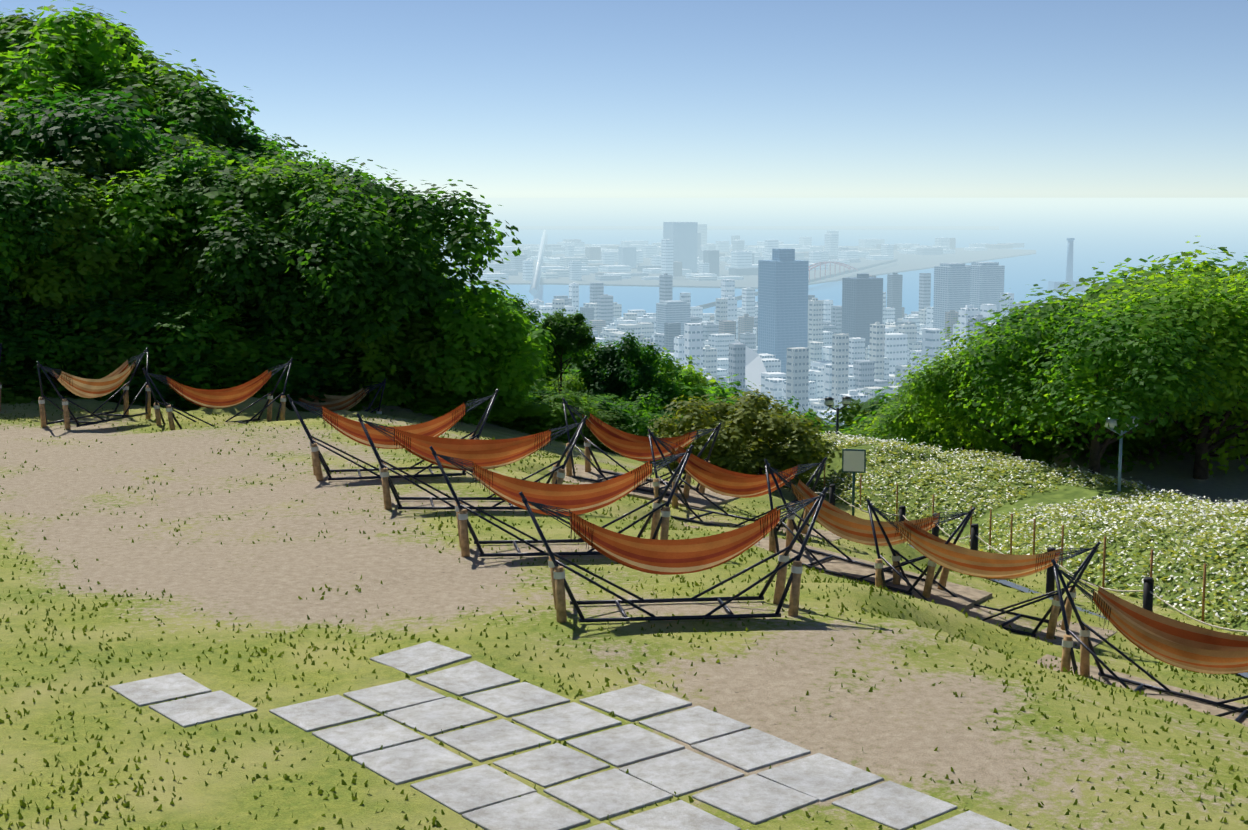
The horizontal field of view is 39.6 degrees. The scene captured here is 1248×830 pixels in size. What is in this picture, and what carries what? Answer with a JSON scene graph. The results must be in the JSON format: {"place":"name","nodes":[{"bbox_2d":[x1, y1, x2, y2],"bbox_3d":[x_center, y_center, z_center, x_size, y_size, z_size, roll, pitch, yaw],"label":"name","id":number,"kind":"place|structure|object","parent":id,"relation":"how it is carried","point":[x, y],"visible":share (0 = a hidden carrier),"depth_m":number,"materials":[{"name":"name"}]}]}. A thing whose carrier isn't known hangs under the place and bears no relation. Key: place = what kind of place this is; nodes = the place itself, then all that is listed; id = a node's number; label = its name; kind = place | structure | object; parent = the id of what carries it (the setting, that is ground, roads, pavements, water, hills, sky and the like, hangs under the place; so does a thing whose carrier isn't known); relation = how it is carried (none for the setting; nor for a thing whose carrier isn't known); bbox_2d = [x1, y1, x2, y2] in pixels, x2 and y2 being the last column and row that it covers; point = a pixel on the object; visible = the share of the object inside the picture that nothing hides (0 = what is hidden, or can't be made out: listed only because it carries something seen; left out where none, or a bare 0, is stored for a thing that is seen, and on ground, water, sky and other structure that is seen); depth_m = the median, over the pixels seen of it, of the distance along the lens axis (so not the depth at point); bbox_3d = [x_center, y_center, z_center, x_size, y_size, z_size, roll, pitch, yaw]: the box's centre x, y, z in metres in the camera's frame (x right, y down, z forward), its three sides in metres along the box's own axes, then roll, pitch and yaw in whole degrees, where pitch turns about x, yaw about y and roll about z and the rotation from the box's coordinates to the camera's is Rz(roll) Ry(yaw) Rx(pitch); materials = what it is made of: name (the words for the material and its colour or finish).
{"place":"outdoors","nodes":[
{"label":"outdoors","id":0,"kind":"place"},
{"bbox_2d":[529,230,546,295],"bbox_3d":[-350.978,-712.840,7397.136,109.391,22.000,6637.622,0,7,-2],"label":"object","id":1,"kind":"object","parent":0,"point":[534,287],"visible":1,"depth_m":5200.64,"materials":[{"name":"white"}]},
{"bbox_2d":[0,397,1247,829],"bbox_3d":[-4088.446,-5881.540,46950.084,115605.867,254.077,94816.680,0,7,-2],"label":"grassy ground","id":2,"kind":"structure","parent":0,"point":[892,725],"depth_m":19.00,"materials":[{"name":"green plant"}]},
{"bbox_2d":[0,9,49,103],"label":"tree","id":3,"kind":"object","parent":2,"relation":"on","point":[15,48],"depth_m":56.22,"materials":[{"name":"green plant"}]},
{"bbox_2d":[0,290,60,384],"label":"tree","id":4,"kind":"object","parent":2,"relation":"on","point":[19,308],"visible":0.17,"depth_m":41.56,"materials":[{"name":"green plant"}]},
{"bbox_2d":[0,160,76,315],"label":"tree","id":5,"kind":"object","parent":2,"relation":"on","point":[17,190],"visible":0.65,"depth_m":41.49,"materials":[{"name":"green plant"}]},
{"bbox_2d":[0,299,85,395],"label":"bush","id":6,"kind":"object","parent":2,"relation":"on","point":[45,313],"visible":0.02,"depth_m":41.76,"materials":[{"name":"green plant"}]},
{"bbox_2d":[0,298,110,394],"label":"bush","id":7,"kind":"object","parent":2,"relation":"on","point":[76,341],"visible":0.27,"depth_m":41.36,"materials":[{"name":"green plant"}]},
{"bbox_2d":[0,146,121,309],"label":"tree","id":8,"kind":"object","parent":2,"relation":"on","point":[5,253],"visible":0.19,"depth_m":41.86,"materials":[{"name":"green plant"}]},
{"bbox_2d":[1,307,132,403],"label":"bush","id":9,"kind":"object","parent":2,"relation":"on","point":[39,357],"visible":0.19,"depth_m":41.25,"materials":[{"name":"green plant"}]},
{"bbox_2d":[0,146,145,259],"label":"tree","id":10,"kind":"object","parent":2,"relation":"on","point":[35,160],"visible":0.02,"depth_m":45.19,"materials":[{"name":"green plant"}]},
{"bbox_2d":[0,158,155,326],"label":"tree","id":11,"kind":"object","parent":2,"relation":"on","point":[59,285],"visible":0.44,"depth_m":42.33,"materials":[{"name":"green plant"}]},
{"bbox_2d":[0,296,163,404],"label":"bush","id":12,"kind":"object","parent":2,"relation":"on","point":[9,397],"visible":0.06,"depth_m":41.14,"materials":[{"name":"green plant"}]},
{"bbox_2d":[37,347,150,429],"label":"hammock","id":13,"kind":"object","parent":2,"relation":"on","point":[95,388],"visible":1,"depth_m":37.36,"materials":[{"name":"fabric"}]},
{"bbox_2d":[7,174,196,313],"bbox_3d":[-13.573,-3.027,44.733,5.738,6.455,5.079,-2,8,-15],"label":"tree","id":14,"kind":"object","parent":2,"relation":"on","point":[114,279],"visible":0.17,"depth_m":43.59,"materials":[{"name":"green plant"}]},
{"bbox_2d":[0,0,216,170],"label":"tree","id":15,"kind":"object","parent":2,"relation":"on","point":[75,34],"visible":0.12,"depth_m":53.67,"materials":[{"name":"green plant"}]},
{"bbox_2d":[0,6,217,134],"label":"tree","id":16,"kind":"object","parent":2,"relation":"on","point":[19,18],"visible":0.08,"depth_m":57.95,"materials":[{"name":"green plant"}]},
{"bbox_2d":[0,72,221,203],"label":"tree","id":17,"kind":"object","parent":2,"relation":"on","point":[62,133],"visible":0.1,"depth_m":45.99,"materials":[{"name":"green plant"}]},
{"bbox_2d":[44,141,184,284],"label":"tree","id":18,"kind":"object","parent":2,"relation":"on","point":[99,167],"visible":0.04,"depth_m":44.87,"materials":[{"name":"green plant"}]},
{"bbox_2d":[44,281,201,404],"bbox_3d":[-13.120,-1.494,43.611,6.100,4.163,5.454,1,7,11],"label":"bush","id":19,"kind":"object","parent":2,"relation":"on","point":[93,316],"visible":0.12,"depth_m":41.82,"materials":[{"name":"green plant"}]},
{"bbox_2d":[16,39,240,153],"bbox_3d":[-17.281,-7.436,57.189,9.540,10.756,12.860,-5,9,-33],"label":"tree","id":20,"kind":"object","parent":2,"relation":"on","point":[152,75],"visible":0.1,"depth_m":54.06,"materials":[{"name":"green plant"}]},
{"bbox_2d":[60,299,215,401],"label":"bush","id":21,"kind":"object","parent":2,"relation":"on","point":[135,351],"visible":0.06,"depth_m":41.78,"materials":[{"name":"green plant"}]},
{"bbox_2d":[77,291,259,410],"bbox_3d":[-12.043,-1.302,43.878,6.047,3.610,5.406,1,7,8],"label":"bush","id":22,"kind":"object","parent":2,"relation":"on","point":[182,360],"visible":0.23,"depth_m":41.98,"materials":[{"name":"green plant"}]},
{"bbox_2d":[122,141,245,300],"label":"tree","id":23,"kind":"object","parent":2,"relation":"on","point":[204,160],"visible":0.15,"depth_m":44.83,"materials":[{"name":"green plant"}]},
{"bbox_2d":[107,270,278,410],"bbox_3d":[-11.058,-1.784,44.542,5.971,3.912,6.679,-2,8,-14],"label":"bush","id":24,"kind":"object","parent":2,"relation":"on","point":[219,312],"visible":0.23,"depth_m":42.62,"materials":[{"name":"green plant"}]},
{"bbox_2d":[83,144,348,300],"bbox_3d":[-10.838,-3.972,46.289,8.564,6.490,8.586,1,7,12],"label":"tree","id":25,"kind":"object","parent":2,"relation":"on","point":[178,202],"visible":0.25,"depth_m":43.89,"materials":[{"name":"green plant"}]},
{"bbox_2d":[142,358,292,429],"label":"hammock","id":26,"kind":"object","parent":2,"relation":"on","point":[226,398],"visible":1,"depth_m":38.46,"materials":[{"name":"orange fabric"}]},
{"bbox_2d":[189,145,262,175],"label":"tree","id":27,"kind":"object","parent":2,"relation":"on","point":[229,155],"visible":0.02,"depth_m":48.38,"materials":[{"name":"green plant"}]},
{"bbox_2d":[133,76,322,180],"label":"tree","id":28,"kind":"object","parent":2,"relation":"on","point":[256,139],"visible":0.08,"depth_m":54.16,"materials":[{"name":"green plant"}]},
{"bbox_2d":[112,290,348,411],"bbox_3d":[-10.209,-1.549,44.973,7.347,3.517,6.569,-4,8,-28],"label":"bush","id":29,"kind":"object","parent":2,"relation":"on","point":[162,388],"visible":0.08,"depth_m":42.88,"materials":[{"name":"green plant"}]},
{"bbox_2d":[131,308,344,384],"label":"bush","id":30,"kind":"object","parent":2,"relation":"on","point":[233,328],"visible":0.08,"depth_m":42.86,"materials":[{"name":"green plant"}]},
{"bbox_2d":[148,149,340,271],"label":"tree","id":31,"kind":"object","parent":2,"relation":"on","point":[174,246],"visible":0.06,"depth_m":45.01,"materials":[{"name":"green plant"}]},
{"bbox_2d":[172,163,390,337],"bbox_3d":[-8.759,-3.308,45.148,5.738,6.455,5.079,7,10,43],"label":"tree","id":32,"kind":"object","parent":2,"relation":"on","point":[191,256],"visible":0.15,"depth_m":44.19,"materials":[{"name":"green plant"}]},
{"bbox_2d":[201,315,382,395],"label":"bush","id":33,"kind":"object","parent":2,"relation":"on","point":[322,351],"visible":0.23,"depth_m":43.24,"materials":[{"name":"green plant"}]},
{"bbox_2d":[244,299,395,411],"bbox_3d":[-8.322,-1.994,46.015,6.001,3.802,6.712,-7,10,-44],"label":"bush","id":34,"kind":"object","parent":2,"relation":"on","point":[306,316],"visible":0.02,"depth_m":43.51,"materials":[{"name":"green plant"}]},
{"bbox_2d":[237,293,422,408],"bbox_3d":[-7.979,-2.105,46.214,6.959,3.727,6.222,-7,10,-42],"label":"bush","id":35,"kind":"object","parent":2,"relation":"on","point":[298,371],"visible":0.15,"depth_m":43.04,"materials":[{"name":"green plant"}]},
{"bbox_2d":[289,378,385,413],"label":"hammock","id":36,"kind":"object","parent":2,"relation":"on","point":[336,403],"visible":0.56,"depth_m":42.98,"materials":[{"name":"brown fabric"}]},
{"bbox_2d":[182,156,521,362],"bbox_3d":[-7.054,-3.470,45.002,8.586,6.490,8.564,-3,8,-20],"label":"tree","id":37,"kind":"object","parent":2,"relation":"on","point":[407,271],"visible":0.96,"depth_m":42.96,"materials":[{"name":"green plant"}]},
{"bbox_2d":[315,160,434,266],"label":"tree","id":38,"kind":"object","parent":2,"relation":"on","point":[350,169],"depth_m":47.69,"materials":[{"name":"green plant"}]},
{"bbox_2d":[287,389,498,480],"bbox_3d":[-3.953,0.378,29.911,3.632,1.578,0.908,-2,7,-11],"label":"hammock","id":39,"kind":"object","parent":2,"relation":"on","point":[354,430],"visible":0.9,"depth_m":29.71,"materials":[{"name":"orange fabric"}]},
{"bbox_2d":[306,292,507,411],"bbox_3d":[-6.329,-1.711,45.907,5.165,3.728,5.778,-6,10,-40],"label":"bush","id":40,"kind":"object","parent":2,"relation":"on","point":[378,362],"visible":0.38,"depth_m":44.13,"materials":[{"name":"green plant"}]},
{"bbox_2d":[361,386,551,422],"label":"bush","id":41,"kind":"object","parent":2,"relation":"on","point":[504,411],"visible":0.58,"depth_m":45.01,"materials":[{"name":"green plant"}]},
{"bbox_2d":[382,266,556,424],"bbox_3d":[-4.709,-1.700,46.016,5.971,4.472,5.338,-2,8,-13],"label":"bush","id":42,"kind":"object","parent":2,"relation":"on","point":[501,329],"visible":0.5,"depth_m":44.71,"materials":[{"name":"green plant"}]},
{"bbox_2d":[356,413,586,509],"bbox_3d":[-2.390,0.773,27.288,3.632,1.579,0.908,1,7,-10],"label":"hammock","id":43,"kind":"object","parent":2,"relation":"on","point":[490,454],"visible":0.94,"depth_m":27.21,"materials":[{"name":"orange fabric"}]},
{"bbox_2d":[498,293,555,373],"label":"tree","id":44,"kind":"object","parent":2,"relation":"on","point":[519,302],"visible":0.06,"depth_m":59.68,"materials":[{"name":"green plant"}]},
{"bbox_2d":[488,376,605,442],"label":"round shrub","id":45,"kind":"object","parent":2,"relation":"on","point":[553,419],"visible":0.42,"depth_m":48.46,"materials":[{"name":"green plant"}]},
{"bbox_2d":[429,444,693,556],"bbox_3d":[-0.839,1.192,23.686,3.632,1.577,0.908,0,7,-10],"label":"hammock","id":46,"kind":"object","parent":2,"relation":"on","point":[578,499],"visible":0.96,"depth_m":23.54,"materials":[{"name":"orange fabric"}]},
{"bbox_2d":[109,641,1018,829],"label":"stone slabs","id":47,"kind":"structure","parent":2,"relation":"on","point":[485,796],"depth_m":15.48,"materials":[{"name":"stone"}]},
{"bbox_2d":[534,309,595,393],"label":"tree","id":48,"kind":"object","parent":2,"relation":"on","point":[567,332],"visible":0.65,"depth_m":61.63,"materials":[{"name":"green plant"}]},
{"bbox_2d":[552,373,586,396],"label":"bush","id":49,"kind":"object","parent":2,"relation":"on","point":[571,383],"visible":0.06,"depth_m":73.02,"materials":[{"name":"green plant"}]},
{"bbox_2d":[536,409,633,453],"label":"bush","id":50,"kind":"object","parent":2,"relation":"on","point":[593,439],"visible":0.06,"depth_m":51.59,"materials":[{"name":"green plant"}]},
{"bbox_2d":[576,330,687,416],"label":"tree","id":51,"kind":"object","parent":2,"relation":"on","point":[619,382],"visible":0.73,"depth_m":60.49,"materials":[{"name":"green plant"}]},
{"bbox_2d":[591,387,692,436],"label":"round shrub","id":52,"kind":"object","parent":2,"relation":"on","point":[633,420],"visible":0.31,"depth_m":53.59,"materials":[{"name":"green plant"}]},
{"bbox_2d":[559,342,734,403],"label":"tree","id":53,"kind":"object","parent":2,"relation":"on","point":[715,391],"visible":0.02,"depth_m":93.86,"materials":[{"name":"green plant"}]},
{"bbox_2d":[519,487,827,622],"bbox_3d":[0.589,1.639,20.117,3.632,1.578,0.908,-1,7,-9],"label":"hammock","id":54,"kind":"object","parent":2,"relation":"on","point":[669,557],"visible":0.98,"depth_m":19.98,"materials":[{"name":"orange fabric"}]},
{"bbox_2d":[664,367,708,420],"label":"shrub","id":55,"kind":"object","parent":2,"relation":"on","point":[688,376],"visible":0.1,"depth_m":62.80,"materials":[{"name":"green plant"}]},
{"bbox_2d":[646,415,749,473],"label":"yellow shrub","id":56,"kind":"object","parent":2,"relation":"on","point":[668,426],"visible":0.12,"depth_m":50.01,"materials":[{"name":"green plant"}]},
{"bbox_2d":[648,381,778,422],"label":"bush","id":57,"kind":"object","parent":2,"relation":"on","point":[686,396],"depth_m":61.98,"materials":[{"name":"green plant"}]},
{"bbox_2d":[663,385,841,478],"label":"yellow shrub","id":58,"kind":"object","parent":2,"relation":"on","point":[775,425],"visible":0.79,"depth_m":48.93,"materials":[{"name":"green plant"}]},
{"bbox_2d":[757,249,808,372],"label":"skyscraper","id":59,"kind":"structure","parent":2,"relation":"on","point":[783,274],"depth_m":2180.84,"materials":[{"name":"glass"}]},
{"bbox_2d":[812,397,891,434],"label":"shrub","id":60,"kind":"object","parent":2,"relation":"on","point":[850,416],"visible":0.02,"depth_m":71.98,"materials":[{"name":"green plant"}]},
{"bbox_2d":[842,449,865,515],"bbox_3d":[6.035,1.995,45.583,0.620,2.220,0.125,1,7,10],"label":"info board","id":61,"kind":"object","parent":2,"relation":"on","point":[853,461],"visible":0.83,"depth_m":45.43,"materials":[{"name":"white"}]},
{"bbox_2d":[549,464,1247,726],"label":"earth pads","id":62,"kind":"object","parent":2,"relation":"on","point":[968,597],"visible":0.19,"depth_m":26.43,"materials":[{"name":"soil"}]},
{"bbox_2d":[562,397,721,498],"bbox_3d":[0.251,0.677,32.915,3.632,1.579,0.908,9,11,33],"label":"hammock","id":63,"kind":"object","parent":62,"relation":"on","point":[630,446],"visible":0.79,"depth_m":32.98,"materials":[{"name":"orange fabric"}]},
{"bbox_2d":[648,429,826,533],"bbox_3d":[1.887,1.256,30.323,3.632,1.579,0.908,9,11,33],"label":"hammock","id":64,"kind":"object","parent":62,"relation":"on","point":[714,478],"visible":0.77,"depth_m":30.34,"materials":[{"name":"orange fabric"}]},
{"bbox_2d":[764,459,975,597],"bbox_3d":[3.652,1.800,26.827,3.632,1.578,0.908,13,13,33],"label":"hammock","id":65,"kind":"object","parent":62,"relation":"on","point":[838,521],"visible":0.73,"depth_m":26.71,"materials":[{"name":"orange fabric"}]},
{"bbox_2d":[866,499,1100,638],"bbox_3d":[5.142,2.299,25.466,3.632,1.577,0.908,10,11,32],"label":"hammock","id":66,"kind":"object","parent":62,"relation":"on","point":[963,560],"visible":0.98,"depth_m":25.24,"materials":[{"name":"orange fabric"}]},
{"bbox_2d":[1051,559,1247,721],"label":"hammock","id":67,"kind":"object","parent":62,"relation":"on","point":[1179,644],"visible":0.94,"depth_m":20.67,"materials":[{"name":"orange fabric"}]},
{"bbox_2d":[819,386,1005,452],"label":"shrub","id":68,"kind":"object","parent":2,"relation":"on","point":[877,400],"visible":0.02,"depth_m":69.36,"materials":[{"name":"green plant"}]},
{"bbox_2d":[813,385,1023,459],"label":"shrub","id":69,"kind":"object","parent":2,"relation":"on","point":[900,438],"visible":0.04,"depth_m":62.74,"materials":[{"name":"green plant"}]},
{"bbox_2d":[933,263,970,328],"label":"twin tower","id":70,"kind":"structure","parent":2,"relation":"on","point":[951,286],"depth_m":2637.67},
{"bbox_2d":[870,371,1043,454],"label":"shrub","id":71,"kind":"object","parent":2,"relation":"on","point":[910,428],"visible":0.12,"depth_m":57.91,"materials":[{"name":"green plant"}]},
{"bbox_2d":[683,466,1247,631],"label":"fence rope bollards","id":72,"kind":"object","parent":2,"relation":"on","point":[1147,590],"visible":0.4,"depth_m":31.88,"materials":[{"name":"beige"}]},
{"bbox_2d":[965,262,1004,322],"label":"twin tower","id":73,"kind":"structure","parent":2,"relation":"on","point":[986,282],"depth_m":2757.52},
{"bbox_2d":[776,453,1206,621],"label":"flower bed stakes","id":74,"kind":"object","parent":2,"relation":"on","point":[1151,572],"visible":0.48,"depth_m":35.01,"materials":[{"name":"brown wood"}]},
{"bbox_2d":[888,314,1104,459],"bbox_3d":[12.469,-0.372,54.600,8.465,6.075,6.228,6,10,40],"label":"tree","id":75,"kind":"object","parent":2,"relation":"on","point":[930,382],"visible":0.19,"depth_m":54.09,"materials":[{"name":"green plant"}]},
{"bbox_2d":[753,431,1247,634],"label":"flower bed daisies","id":76,"kind":"object","parent":2,"relation":"on","point":[1185,538],"visible":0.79,"depth_m":40.65,"materials":[{"name":"white"}]},
{"bbox_2d":[974,289,1195,469],"bbox_3d":[16.479,0.703,61.184,8.750,10.295,10.154,-3,8,-24],"label":"tree","id":77,"kind":"object","parent":2,"relation":"on","point":[1024,454],"depth_m":60.21,"materials":[{"name":"green plant"}]},
{"bbox_2d":[938,262,1244,471],"bbox_3d":[16.324,-0.042,57.511,15.007,9.941,11.042,-4,9,-31],"label":"tree","id":78,"kind":"object","parent":2,"relation":"on","point":[1127,446],"visible":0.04,"depth_m":53.92,"materials":[{"name":"green plant"}]},
{"bbox_2d":[946,273,1247,477],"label":"tree","id":79,"kind":"object","parent":2,"relation":"on","point":[1042,351],"visible":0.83,"depth_m":45.86,"materials":[{"name":"green plant"}]},
{"bbox_2d":[1105,416,1138,490],"bbox_3d":[12.653,1.736,44.278,1.020,3.420,0.380,-3,8,-21],"label":"lamp","id":80,"kind":"object","parent":2,"relation":"on","point":[1112,423],"visible":0.5,"depth_m":44.12,"materials":[{"name":"grey metal"}]},
{"bbox_2d":[1043,251,1247,479],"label":"tree","id":81,"kind":"object","parent":2,"relation":"on","point":[1233,322],"visible":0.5,"depth_m":46.31,"materials":[{"name":"green plant"}]},
{"bbox_2d":[1049,434,1247,505],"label":"paved plaza","id":82,"kind":"structure","parent":2,"relation":"on","point":[1173,473],"depth_m":50.85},
{"bbox_2d":[1062,241,1247,476],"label":"tree","id":83,"kind":"object","parent":2,"relation":"on","point":[1224,451],"visible":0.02,"depth_m":51.65,"materials":[{"name":"green plant"}]},
{"bbox_2d":[1088,257,1238,304],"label":"tree","id":84,"kind":"object","parent":2,"relation":"on","point":[1128,259],"depth_m":67.13,"materials":[{"name":"green plant"}]},
{"bbox_2d":[1135,247,1247,439],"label":"tree","id":85,"kind":"object","parent":2,"relation":"on","point":[1171,264],"depth_m":62.37,"materials":[{"name":"green plant"}]},
{"bbox_2d":[0,0,1247,197],"label":"sky","id":86,"kind":"structure","parent":0,"point":[502,98],"materials":[{"name":"blue"}]},
{"bbox_2d":[448,226,998,229],"bbox_3d":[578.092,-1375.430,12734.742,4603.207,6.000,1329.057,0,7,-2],"label":"shoreline","id":87,"kind":"structure","parent":0,"point":[762,228],"depth_m":12332.72,"materials":[{"name":"grey"}]},
{"bbox_2d":[440,244,1035,288],"bbox_3d":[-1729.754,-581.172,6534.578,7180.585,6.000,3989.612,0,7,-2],"label":"distant island","id":88,"kind":"structure","parent":0,"point":[907,262],"depth_m":5726.85,"materials":[{"name":"grey"}]},
{"bbox_2d":[663,222,697,271],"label":"building","id":89,"kind":"structure","parent":88,"relation":"on","point":[683,236],"depth_m":5509.29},
{"bbox_2d":[440,224,1023,280],"bbox_3d":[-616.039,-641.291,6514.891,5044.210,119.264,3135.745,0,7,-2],"label":"distant city buildings","id":90,"kind":"structure","parent":88,"relation":"on","point":[572,266],"depth_m":6296.14,"materials":[{"name":"grey concrete"}]},
{"bbox_2d":[731,251,751,267],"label":"building","id":91,"kind":"structure","parent":88,"relation":"on","point":[741,259],"depth_m":5532.46,"materials":[{"name":"grey concrete"}]},
{"bbox_2d":[696,259,896,308],"bbox_3d":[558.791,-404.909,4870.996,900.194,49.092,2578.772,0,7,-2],"label":"arch bridge","id":92,"kind":"structure","parent":0,"point":[713,304],"depth_m":4940.56,"materials":[{"name":"red"}]},
{"bbox_2d":[425,198,1247,316],"bbox_3d":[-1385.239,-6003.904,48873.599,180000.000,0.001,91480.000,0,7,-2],"label":"sea water","id":93,"kind":"structure","parent":0,"point":[1111,233],"depth_m":13684.35,"materials":[{"name":"blue liquid"}]},
{"bbox_2d":[1048,238,1083,291],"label":"tower","id":94,"kind":"structure","parent":93,"relation":"on","point":[1053,286],"depth_m":4518.92,"materials":[{"name":"blue"}]},
{"bbox_2d":[491,272,1219,425],"bbox_3d":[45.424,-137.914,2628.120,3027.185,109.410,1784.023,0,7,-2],"label":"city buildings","id":95,"kind":"structure","parent":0,"point":[834,362],"depth_m":2329.33,"materials":[{"name":"grey concrete"}]},
{"bbox_2d":[656,300,689,335],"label":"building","id":96,"kind":"structure","parent":95,"relation":"on","point":[676,311],"depth_m":2519.20,"materials":[{"name":"grey concrete"}]},
{"bbox_2d":[708,333,734,357],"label":"tower","id":97,"kind":"structure","parent":95,"relation":"on","point":[720,342],"depth_m":2382.33,"materials":[{"name":"white concrete"}]},
{"bbox_2d":[725,339,766,392],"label":"building","id":98,"kind":"structure","parent":95,"relation":"on","point":[754,367],"depth_m":2049.46,"materials":[{"name":"white concrete"}]},
{"bbox_2d":[842,274,882,347],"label":"dark tower","id":99,"kind":"structure","parent":95,"relation":"on","point":[862,302],"depth_m":2522.03,"materials":[{"name":"glass"}]},
{"bbox_2d":[884,333,907,373],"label":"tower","id":100,"kind":"structure","parent":95,"relation":"on","point":[896,346],"depth_m":2308.30,"materials":[{"name":"white concrete"}]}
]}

